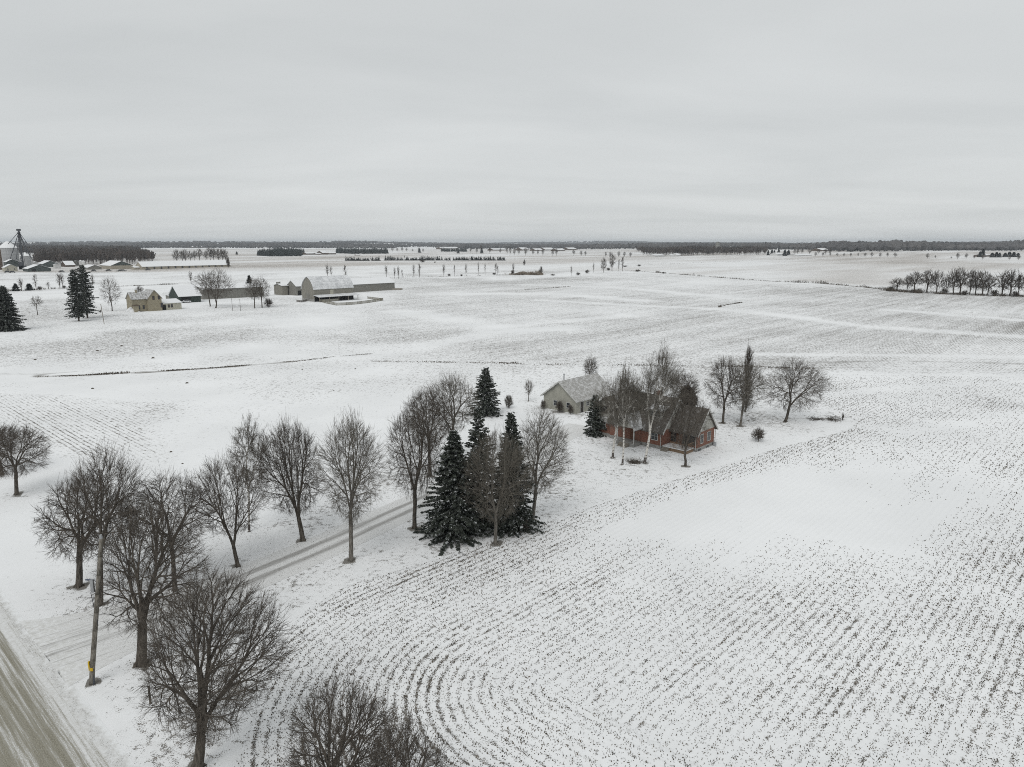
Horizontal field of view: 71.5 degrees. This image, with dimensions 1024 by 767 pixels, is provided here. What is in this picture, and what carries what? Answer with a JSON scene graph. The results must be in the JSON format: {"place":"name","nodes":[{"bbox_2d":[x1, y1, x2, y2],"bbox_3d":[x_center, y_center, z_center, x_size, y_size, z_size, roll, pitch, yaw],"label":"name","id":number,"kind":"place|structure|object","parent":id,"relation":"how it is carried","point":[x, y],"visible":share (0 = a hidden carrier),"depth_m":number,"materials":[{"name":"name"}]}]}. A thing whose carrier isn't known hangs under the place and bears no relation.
{"place":"outdoors","nodes":[
{"label":"outdoors","id":0,"kind":"place"},
{"bbox_2d":[0,589,135,766],"bbox_3d":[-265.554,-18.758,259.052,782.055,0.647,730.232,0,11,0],"label":"road","id":1,"kind":"structure","parent":0,"point":[49,717],"depth_m":48.91,"materials":[{"name":"snow"}]},
{"bbox_2d":[19,423,589,686],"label":"driveway","id":2,"kind":"structure","parent":0,"point":[63,644],"depth_m":66.79,"materials":[{"name":"snow"}]},
{"bbox_2d":[0,242,1023,766],"bbox_3d":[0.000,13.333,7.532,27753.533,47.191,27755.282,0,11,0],"label":"ground","id":3,"kind":"structure","parent":0,"point":[148,408],"depth_m":90.58,"materials":[{"name":"snow"}]},
{"bbox_2d":[1,264,17,270],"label":"farmhouse","id":4,"kind":"object","parent":3,"relation":"on","point":[8,267],"visible":0.98,"depth_m":801.52,"materials":[{"name":"beige"}]},
{"bbox_2d":[0,241,19,265],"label":"grain bin","id":5,"kind":"object","parent":3,"relation":"on","point":[6,248],"visible":0.66,"depth_m":958.70,"materials":[{"name":"metal"}]},
{"bbox_2d":[4,259,18,266],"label":"farm shed","id":6,"kind":"structure","parent":3,"relation":"on","point":[13,262],"depth_m":947.83,"materials":[{"name":"grey metal"}]},
{"bbox_2d":[0,421,24,474],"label":"bare tree","id":7,"kind":"object","parent":3,"relation":"on","point":[5,429],"visible":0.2,"depth_m":99.77,"materials":[{"name":"brown plant"}]},
{"bbox_2d":[0,286,28,331],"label":"spruce tree","id":8,"kind":"object","parent":3,"relation":"on","point":[8,321],"visible":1,"depth_m":261.03,"materials":[{"name":"green plant"}]},
{"bbox_2d":[1,244,35,254],"bbox_3d":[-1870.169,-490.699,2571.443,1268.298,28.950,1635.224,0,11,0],"label":"leafless wood","id":9,"kind":"object","parent":3,"relation":"on","point":[33,247],"visible":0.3,"depth_m":1957.85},
{"bbox_2d":[8,229,32,268],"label":"grain elevator","id":10,"kind":"object","parent":3,"relation":"on","point":[20,263],"visible":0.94,"depth_m":853.17,"materials":[{"name":"metal"}]},
{"bbox_2d":[0,418,51,495],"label":"bare tree","id":11,"kind":"object","parent":3,"relation":"on","point":[12,459],"visible":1,"depth_m":90.67,"materials":[{"name":"brown plant"}]},
{"bbox_2d":[20,252,31,265],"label":"grain bin","id":12,"kind":"object","parent":3,"relation":"on","point":[27,258],"visible":0.59,"depth_m":939.60,"materials":[{"name":"metal"}]},
{"bbox_2d":[29,296,43,314],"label":"bare tree","id":13,"kind":"object","parent":3,"relation":"on","point":[34,301],"visible":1,"depth_m":317.11,"materials":[{"name":"brown plant"}]},
{"bbox_2d":[23,264,50,271],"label":"farm shed","id":14,"kind":"structure","parent":3,"relation":"on","point":[35,268],"depth_m":800.90,"materials":[{"name":"grey metal"}]},
{"bbox_2d":[37,260,58,266],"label":"farm shed","id":15,"kind":"structure","parent":3,"relation":"on","point":[46,263],"depth_m":941.15,"materials":[{"name":"green metal"}]},
{"bbox_2d":[61,261,74,266],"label":"farm shed","id":16,"kind":"structure","parent":3,"relation":"on","point":[67,263],"depth_m":956.96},
{"bbox_2d":[63,269,90,320],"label":"spruce tree","id":17,"kind":"object","parent":3,"relation":"on","point":[74,293],"visible":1,"depth_m":291.20,"materials":[{"name":"green plant"}]},
{"bbox_2d":[30,457,139,588],"bbox_3d":[-39.162,13.142,66.002,9.949,12.791,9.359,0,11,0],"label":"bare tree","id":18,"kind":"object","parent":3,"relation":"on","point":[80,557],"visible":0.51,"depth_m":64.94,"materials":[{"name":"brown plant"}]},
{"bbox_2d":[75,264,99,317],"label":"spruce tree","id":19,"kind":"object","parent":3,"relation":"on","point":[84,280],"visible":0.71,"depth_m":303.14,"materials":[{"name":"green plant"}]},
{"bbox_2d":[81,264,101,269],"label":"farm shed","id":20,"kind":"structure","parent":3,"relation":"on","point":[91,267],"depth_m":867.37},
{"bbox_2d":[8,283,178,290],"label":"fence brush","id":21,"kind":"object","parent":3,"relation":"on","point":[114,286],"visible":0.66,"depth_m":537.61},
{"bbox_2d":[32,244,155,264],"bbox_3d":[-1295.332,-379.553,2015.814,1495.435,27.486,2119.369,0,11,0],"label":"leafless wood","id":22,"kind":"object","parent":3,"relation":"on","point":[59,253],"visible":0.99,"depth_m":1076.27,"materials":[{"name":"plant"}]},
{"bbox_2d":[88,534,103,684],"bbox_3d":[-30.093,16.555,51.371,2.369,11.990,0.434,0,11,0],"label":"utility pole","id":23,"kind":"object","parent":3,"relation":"on","point":[91,664],"visible":1,"depth_m":51.25,"materials":[{"name":"brown wood"}]},
{"bbox_2d":[56,425,156,606],"bbox_3d":[-35.341,11.737,62.313,8.632,16.938,8.174,0,11,0],"label":"bare tree","id":24,"kind":"object","parent":3,"relation":"on","point":[132,489],"visible":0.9,"depth_m":61.51,"materials":[{"name":"brown plant"}]},
{"bbox_2d":[99,276,121,310],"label":"bare tree","id":25,"kind":"object","parent":3,"relation":"on","point":[108,292],"visible":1,"depth_m":335.58,"materials":[{"name":"brown plant"}]},
{"bbox_2d":[100,260,132,268],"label":"farm building","id":26,"kind":"structure","parent":3,"relation":"on","point":[110,264],"depth_m":882.25,"materials":[{"name":"grey metal"}]},
{"bbox_2d":[78,480,215,667],"bbox_3d":[-26.914,14.437,53.447,9.206,15.183,8.987,0,11,0],"label":"bare tree","id":27,"kind":"object","parent":3,"relation":"on","point":[141,608],"visible":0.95,"depth_m":52.78,"materials":[{"name":"brown plant"}]},
{"bbox_2d":[125,289,181,311],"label":"farmhouse","id":28,"kind":"object","parent":3,"relation":"on","point":[148,300],"visible":0.99,"depth_m":336.61,"materials":[{"name":"yellow brick"}]},
{"bbox_2d":[114,459,225,591],"bbox_3d":[-31.201,13.430,65.184,9.417,12.502,9.910,0,11,0],"label":"bare tree","id":29,"kind":"object","parent":3,"relation":"on","point":[183,495],"visible":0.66,"depth_m":64.90,"materials":[{"name":"brown plant"}]},
{"bbox_2d":[135,260,230,269],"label":"poultry barn","id":30,"kind":"structure","parent":3,"relation":"on","point":[143,265],"depth_m":897.08,"materials":[{"name":"metal"}]},
{"bbox_2d":[168,285,201,302],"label":"drive shed","id":31,"kind":"structure","parent":3,"relation":"on","point":[181,293],"depth_m":387.35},
{"bbox_2d":[0,241,397,247],"bbox_3d":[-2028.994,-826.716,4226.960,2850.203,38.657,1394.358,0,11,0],"label":"leafless wood","id":32,"kind":"object","parent":3,"relation":"on","point":[293,244],"visible":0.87,"depth_m":3800.46,"materials":[{"name":"plant"}]},
{"bbox_2d":[37,353,367,377],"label":"ditch grass","id":33,"kind":"structure","parent":3,"relation":"on","point":[112,373],"depth_m":181.07,"materials":[{"name":"plant"}]},
{"bbox_2d":[191,271,220,305],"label":"bare tree","id":34,"kind":"object","parent":3,"relation":"on","point":[199,283],"visible":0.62,"depth_m":361.40,"materials":[{"name":"brown plant"}]},
{"bbox_2d":[200,267,237,307],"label":"bare tree","id":35,"kind":"object","parent":3,"relation":"on","point":[216,285],"visible":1,"depth_m":352.26,"materials":[{"name":"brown plant"}]},
{"bbox_2d":[130,553,308,766],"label":"bare tree","id":36,"kind":"object","parent":3,"relation":"on","point":[200,709],"visible":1,"depth_m":41.91,"materials":[{"name":"brown plant"}]},
{"bbox_2d":[174,448,275,567],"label":"bare tree","id":37,"kind":"object","parent":3,"relation":"on","point":[215,478],"visible":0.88,"depth_m":70.00,"materials":[{"name":"brown plant"}]},
{"bbox_2d":[197,283,263,299],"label":"long barn","id":38,"kind":"structure","parent":3,"relation":"on","point":[238,291],"depth_m":419.68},
{"bbox_2d":[221,412,276,531],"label":"bare tree","id":39,"kind":"object","parent":3,"relation":"on","point":[250,451],"visible":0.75,"depth_m":78.15,"materials":[{"name":"brown plant"}]},
{"bbox_2d":[244,278,263,307],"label":"bare tree","id":40,"kind":"object","parent":3,"relation":"on","point":[253,292],"visible":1,"depth_m":351.77,"materials":[{"name":"brown plant"}]},
{"bbox_2d":[250,275,271,307],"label":"bare tree","id":41,"kind":"object","parent":3,"relation":"on","point":[264,293],"visible":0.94,"depth_m":355.65,"materials":[{"name":"brown plant"}]},
{"bbox_2d":[257,246,304,255],"bbox_3d":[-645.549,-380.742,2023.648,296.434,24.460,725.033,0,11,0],"label":"spruce block","id":42,"kind":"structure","parent":3,"relation":"on","point":[275,251],"depth_m":1768.68,"materials":[{"name":"plant"}]},
{"bbox_2d":[274,283,288,294],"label":"farm shed","id":43,"kind":"structure","parent":3,"relation":"on","point":[281,289],"depth_m":444.96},
{"bbox_2d":[250,406,328,541],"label":"bare tree","id":44,"kind":"object","parent":3,"relation":"on","point":[291,485],"visible":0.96,"depth_m":75.52,"materials":[{"name":"brown plant"}]},
{"bbox_2d":[287,280,301,295],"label":"farm shed","id":45,"kind":"structure","parent":3,"relation":"on","point":[294,287],"depth_m":442.71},
{"bbox_2d":[301,275,359,301],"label":"barn","id":46,"kind":"structure","parent":3,"relation":"on","point":[328,288],"depth_m":400.79,"materials":[{"name":"metal"}]},
{"bbox_2d":[269,660,421,766],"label":"bare tree","id":47,"kind":"object","parent":3,"relation":"on","point":[327,753],"visible":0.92,"depth_m":35.75,"materials":[{"name":"brown plant"}]},
{"bbox_2d":[305,405,390,561],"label":"bare tree","id":48,"kind":"object","parent":3,"relation":"on","point":[354,436],"visible":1,"depth_m":70.54,"materials":[{"name":"brown plant"}]},
{"bbox_2d":[320,298,382,304],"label":"board fence","id":49,"kind":"object","parent":3,"relation":"on","point":[352,303],"visible":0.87,"depth_m":381.79,"materials":[{"name":"grey wood"}]},
{"bbox_2d":[335,246,388,253],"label":"spruce block","id":50,"kind":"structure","parent":3,"relation":"on","point":[374,250],"depth_m":2179.06,"materials":[{"name":"plant"}]},
{"bbox_2d":[345,256,380,260],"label":"evergreen windbreak","id":51,"kind":"object","parent":3,"relation":"on","point":[358,259],"visible":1,"depth_m":1290.99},
{"bbox_2d":[350,277,395,291],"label":"long barn","id":52,"kind":"structure","parent":3,"relation":"on","point":[372,284],"depth_m":478.79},
{"bbox_2d":[359,703,453,766],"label":"bare tree","id":53,"kind":"object","parent":3,"relation":"on","point":[400,750],"visible":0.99,"depth_m":34.21,"materials":[{"name":"brown plant"}]},
{"bbox_2d":[384,396,448,529],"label":"bare tree","id":54,"kind":"object","parent":3,"relation":"on","point":[414,482],"visible":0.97,"depth_m":78.94,"materials":[{"name":"brown plant"}]},
{"bbox_2d":[56,407,796,766],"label":"grass tufts","id":55,"kind":"object","parent":3,"relation":"on","point":[388,541],"visible":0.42,"depth_m":81.02,"materials":[{"name":"plant"}]},
{"bbox_2d":[404,255,450,260],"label":"evergreen windbreak","id":56,"kind":"object","parent":3,"relation":"on","point":[421,258],"visible":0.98,"depth_m":1289.64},
{"bbox_2d":[402,384,455,475],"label":"bare tree","id":57,"kind":"object","parent":3,"relation":"on","point":[419,399],"visible":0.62,"depth_m":97.27,"materials":[{"name":"brown plant"}]},
{"bbox_2d":[421,368,480,435],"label":"bare tree","id":58,"kind":"object","parent":3,"relation":"on","point":[449,393],"visible":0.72,"depth_m":102.62,"materials":[{"name":"brown plant"}]},
{"bbox_2d":[441,247,466,251],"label":"spruce block","id":59,"kind":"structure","parent":3,"relation":"on","point":[452,250],"depth_m":2564.30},
{"bbox_2d":[413,430,498,555],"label":"spruce tree","id":60,"kind":"object","parent":3,"relation":"on","point":[448,512],"visible":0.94,"depth_m":77.06,"materials":[{"name":"green plant"}]},
{"bbox_2d":[450,404,501,535],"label":"spruce tree","id":61,"kind":"object","parent":3,"relation":"on","point":[476,433],"visible":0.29,"depth_m":79.65,"materials":[{"name":"green plant"}]},
{"bbox_2d":[467,367,503,417],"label":"spruce tree","id":62,"kind":"object","parent":3,"relation":"on","point":[487,396],"visible":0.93,"depth_m":133.30,"materials":[{"name":"green plant"}]},
{"bbox_2d":[456,423,537,544],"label":"bare tree","id":63,"kind":"object","parent":3,"relation":"on","point":[503,489],"visible":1,"depth_m":75.00,"materials":[{"name":"brown plant"}]},
{"bbox_2d":[0,240,1012,244],"bbox_3d":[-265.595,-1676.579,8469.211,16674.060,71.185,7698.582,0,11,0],"label":"leafless wood","id":64,"kind":"object","parent":3,"relation":"on","point":[532,243],"visible":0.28,"depth_m":7274.80,"materials":[{"name":"plant"}]},
{"bbox_2d":[504,394,513,407],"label":"shrub","id":65,"kind":"object","parent":3,"relation":"on","point":[508,401],"visible":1,"depth_m":139.37,"materials":[{"name":"grey plant"}]},
{"bbox_2d":[483,412,545,538],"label":"spruce tree","id":66,"kind":"object","parent":3,"relation":"on","point":[512,524],"visible":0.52,"depth_m":79.02,"materials":[{"name":"green plant"}]},
{"bbox_2d":[504,269,542,274],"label":"tall dead grass","id":67,"kind":"structure","parent":3,"relation":"on","point":[531,272],"depth_m":701.85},
{"bbox_2d":[398,243,652,249],"bbox_3d":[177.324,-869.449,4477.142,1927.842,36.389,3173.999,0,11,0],"label":"leafless wood","id":68,"kind":"object","parent":3,"relation":"on","point":[576,246],"visible":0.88,"depth_m":3438.19,"materials":[{"name":"plant"}]},
{"bbox_2d":[523,380,533,401],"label":"bare tree","id":69,"kind":"object","parent":3,"relation":"on","point":[528,387],"visible":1,"depth_m":145.27,"materials":[{"name":"brown plant"}]},
{"bbox_2d":[517,402,573,518],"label":"bare tree","id":70,"kind":"object","parent":3,"relation":"on","point":[537,447],"visible":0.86,"depth_m":80.88,"materials":[{"name":"brown plant"}]},
{"bbox_2d":[555,400,563,412],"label":"shrub","id":71,"kind":"object","parent":3,"relation":"on","point":[559,405],"visible":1,"depth_m":136.06,"materials":[{"name":"green plant"}]},
{"bbox_2d":[540,373,610,413],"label":"garage","id":72,"kind":"structure","parent":3,"relation":"on","point":[576,393],"depth_m":137.79,"materials":[{"name":"grey"}]},
{"bbox_2d":[582,355,599,374],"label":"bare tree","id":73,"kind":"object","parent":3,"relation":"on","point":[592,368],"visible":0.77,"depth_m":150.82,"materials":[{"name":"brown plant"}]},
{"bbox_2d":[373,360,811,368],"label":"ditch grass","id":74,"kind":"structure","parent":3,"relation":"on","point":[562,363],"depth_m":190.96,"materials":[{"name":"plant"}]},
{"bbox_2d":[583,394,606,437],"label":"spruce tree","id":75,"kind":"object","parent":3,"relation":"on","point":[594,423],"visible":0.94,"depth_m":119.09,"materials":[{"name":"green plant"}]},
{"bbox_2d":[590,357,652,457],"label":"birch tree","id":76,"kind":"object","parent":3,"relation":"on","point":[614,414],"visible":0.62,"depth_m":105.30,"materials":[{"name":"brown plant"}]},
{"bbox_2d":[601,367,646,464],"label":"birch tree","id":77,"kind":"object","parent":3,"relation":"on","point":[623,392],"visible":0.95,"depth_m":102.23,"materials":[{"name":"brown plant"}]},
{"bbox_2d":[234,374,1023,766],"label":"corn stubble","id":78,"kind":"object","parent":3,"relation":"on","point":[824,688],"visible":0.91,"depth_m":58.97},
{"bbox_2d":[625,457,645,465],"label":"brush pile","id":79,"kind":"object","parent":3,"relation":"on","point":[634,462],"visible":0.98,"depth_m":105.10,"materials":[{"name":"brown plant"}]},
{"bbox_2d":[590,389,717,453],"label":"brick house","id":80,"kind":"structure","parent":3,"relation":"on","point":[634,437],"depth_m":113.08,"materials":[{"name":"red"}]},
{"bbox_2d":[628,335,693,463],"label":"birch tree","id":81,"kind":"object","parent":3,"relation":"on","point":[668,377],"visible":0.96,"depth_m":102.36,"materials":[{"name":"grey plant"}]},
{"bbox_2d":[669,372,700,398],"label":"bare tree","id":82,"kind":"object","parent":3,"relation":"on","point":[684,381],"visible":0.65,"depth_m":133.16,"materials":[{"name":"brown plant"}]},
{"bbox_2d":[660,387,714,466],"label":"bare tree","id":83,"kind":"object","parent":3,"relation":"on","point":[689,415],"visible":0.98,"depth_m":102.00,"materials":[{"name":"brown plant"}]},
{"bbox_2d":[679,383,698,404],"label":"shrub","id":84,"kind":"object","parent":3,"relation":"on","point":[684,392],"visible":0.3,"depth_m":133.42,"materials":[{"name":"brown plant"}]},
{"bbox_2d":[636,245,767,254],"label":"leafless wood","id":85,"kind":"object","parent":3,"relation":"on","point":[683,250],"visible":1,"depth_m":1765.95,"materials":[{"name":"plant"}]},
{"bbox_2d":[703,352,746,422],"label":"bare tree","id":86,"kind":"object","parent":3,"relation":"on","point":[721,374],"visible":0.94,"depth_m":126.85,"materials":[{"name":"grey plant"}]},
{"bbox_2d":[640,242,827,249],"bbox_3d":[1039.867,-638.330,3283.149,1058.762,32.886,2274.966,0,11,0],"label":"leafless wood","id":87,"kind":"object","parent":3,"relation":"on","point":[788,246],"visible":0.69,"depth_m":2634.81,"materials":[{"name":"plant"}]},
{"bbox_2d":[739,340,754,411],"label":"poplar tree","id":88,"kind":"object","parent":3,"relation":"on","point":[748,357],"visible":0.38,"depth_m":135.04,"materials":[{"name":"grey plant"}]},
{"bbox_2d":[726,358,771,425],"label":"bare tree","id":89,"kind":"object","parent":3,"relation":"on","point":[751,380],"visible":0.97,"depth_m":124.66,"materials":[{"name":"grey plant"}]},
{"bbox_2d":[750,426,764,441],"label":"shrub","id":90,"kind":"object","parent":3,"relation":"on","point":[758,434],"visible":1,"depth_m":116.10,"materials":[{"name":"grey plant"}]},
{"bbox_2d":[625,270,893,290],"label":"fence brush","id":91,"kind":"object","parent":3,"relation":"on","point":[880,288],"visible":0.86,"depth_m":566.49,"materials":[{"name":"plant"}]},
{"bbox_2d":[763,355,833,421],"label":"bare tree","id":92,"kind":"object","parent":3,"relation":"on","point":[791,385],"visible":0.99,"depth_m":127.30,"materials":[{"name":"grey plant"}]},
{"bbox_2d":[822,413,842,421],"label":"brush pile","id":93,"kind":"object","parent":3,"relation":"on","point":[831,418],"visible":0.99,"depth_m":130.13,"materials":[{"name":"grey plant"}]},
{"bbox_2d":[886,277,903,290],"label":"bare tree","id":94,"kind":"object","parent":3,"relation":"on","point":[898,283],"visible":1,"depth_m":473.87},
{"bbox_2d":[906,270,923,289],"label":"bare tree","id":95,"kind":"object","parent":3,"relation":"on","point":[912,278],"visible":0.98,"depth_m":461.97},
{"bbox_2d":[826,239,1023,251],"bbox_3d":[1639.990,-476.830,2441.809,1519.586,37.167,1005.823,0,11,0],"label":"leafless wood","id":96,"kind":"object","parent":3,"relation":"on","point":[898,245],"visible":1,"depth_m":2079.51,"materials":[{"name":"plant"}]},
{"bbox_2d":[916,268,939,292],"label":"bare tree","id":97,"kind":"object","parent":3,"relation":"on","point":[926,280],"visible":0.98,"depth_m":456.71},
{"bbox_2d":[928,270,948,291],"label":"bare tree","id":98,"kind":"object","parent":3,"relation":"on","point":[937,276],"visible":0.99,"depth_m":451.17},
{"bbox_2d":[881,287,1023,296],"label":"fence brush","id":99,"kind":"object","parent":3,"relation":"on","point":[917,291],"visible":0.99,"depth_m":451.34,"materials":[{"name":"plant"}]},
{"bbox_2d":[944,268,963,293],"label":"bare tree","id":100,"kind":"object","parent":3,"relation":"on","point":[955,277],"visible":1,"depth_m":444.79,"materials":[{"name":"plant"}]},
{"bbox_2d":[953,266,970,292],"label":"bare tree","id":101,"kind":"object","parent":3,"relation":"on","point":[960,284],"visible":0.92,"depth_m":444.52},
{"bbox_2d":[964,270,979,294],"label":"bare tree","id":102,"kind":"object","parent":3,"relation":"on","point":[972,279],"visible":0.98,"depth_m":439.55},
{"bbox_2d":[967,268,984,294],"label":"bare tree","id":103,"kind":"object","parent":3,"relation":"on","point":[975,283],"visible":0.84,"depth_m":439.84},
{"bbox_2d":[974,270,995,293],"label":"bare tree","id":104,"kind":"object","parent":3,"relation":"on","point":[982,283],"visible":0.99,"depth_m":434.37,"materials":[{"name":"plant"}]},
{"bbox_2d":[981,273,997,293],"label":"bare tree","id":105,"kind":"object","parent":3,"relation":"on","point":[989,286],"visible":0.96,"depth_m":434.23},
{"bbox_2d":[991,269,1014,295],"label":"bare tree","id":106,"kind":"object","parent":3,"relation":"on","point":[1002,284],"visible":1,"depth_m":429.18,"materials":[{"name":"plant"}]},
{"bbox_2d":[1002,268,1023,295],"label":"bare tree","id":107,"kind":"object","parent":3,"relation":"on","point":[1011,280],"visible":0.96,"depth_m":428.15,"materials":[{"name":"plant"}]},
{"bbox_2d":[1012,272,1023,293],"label":"bare tree","id":108,"kind":"object","parent":3,"relation":"on","point":[1020,287],"visible":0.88,"depth_m":428.65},
{"bbox_2d":[0,0,1023,242],"label":"sky","id":109,"kind":"structure","parent":0,"point":[453,121],"materials":[{"name":"grey"}]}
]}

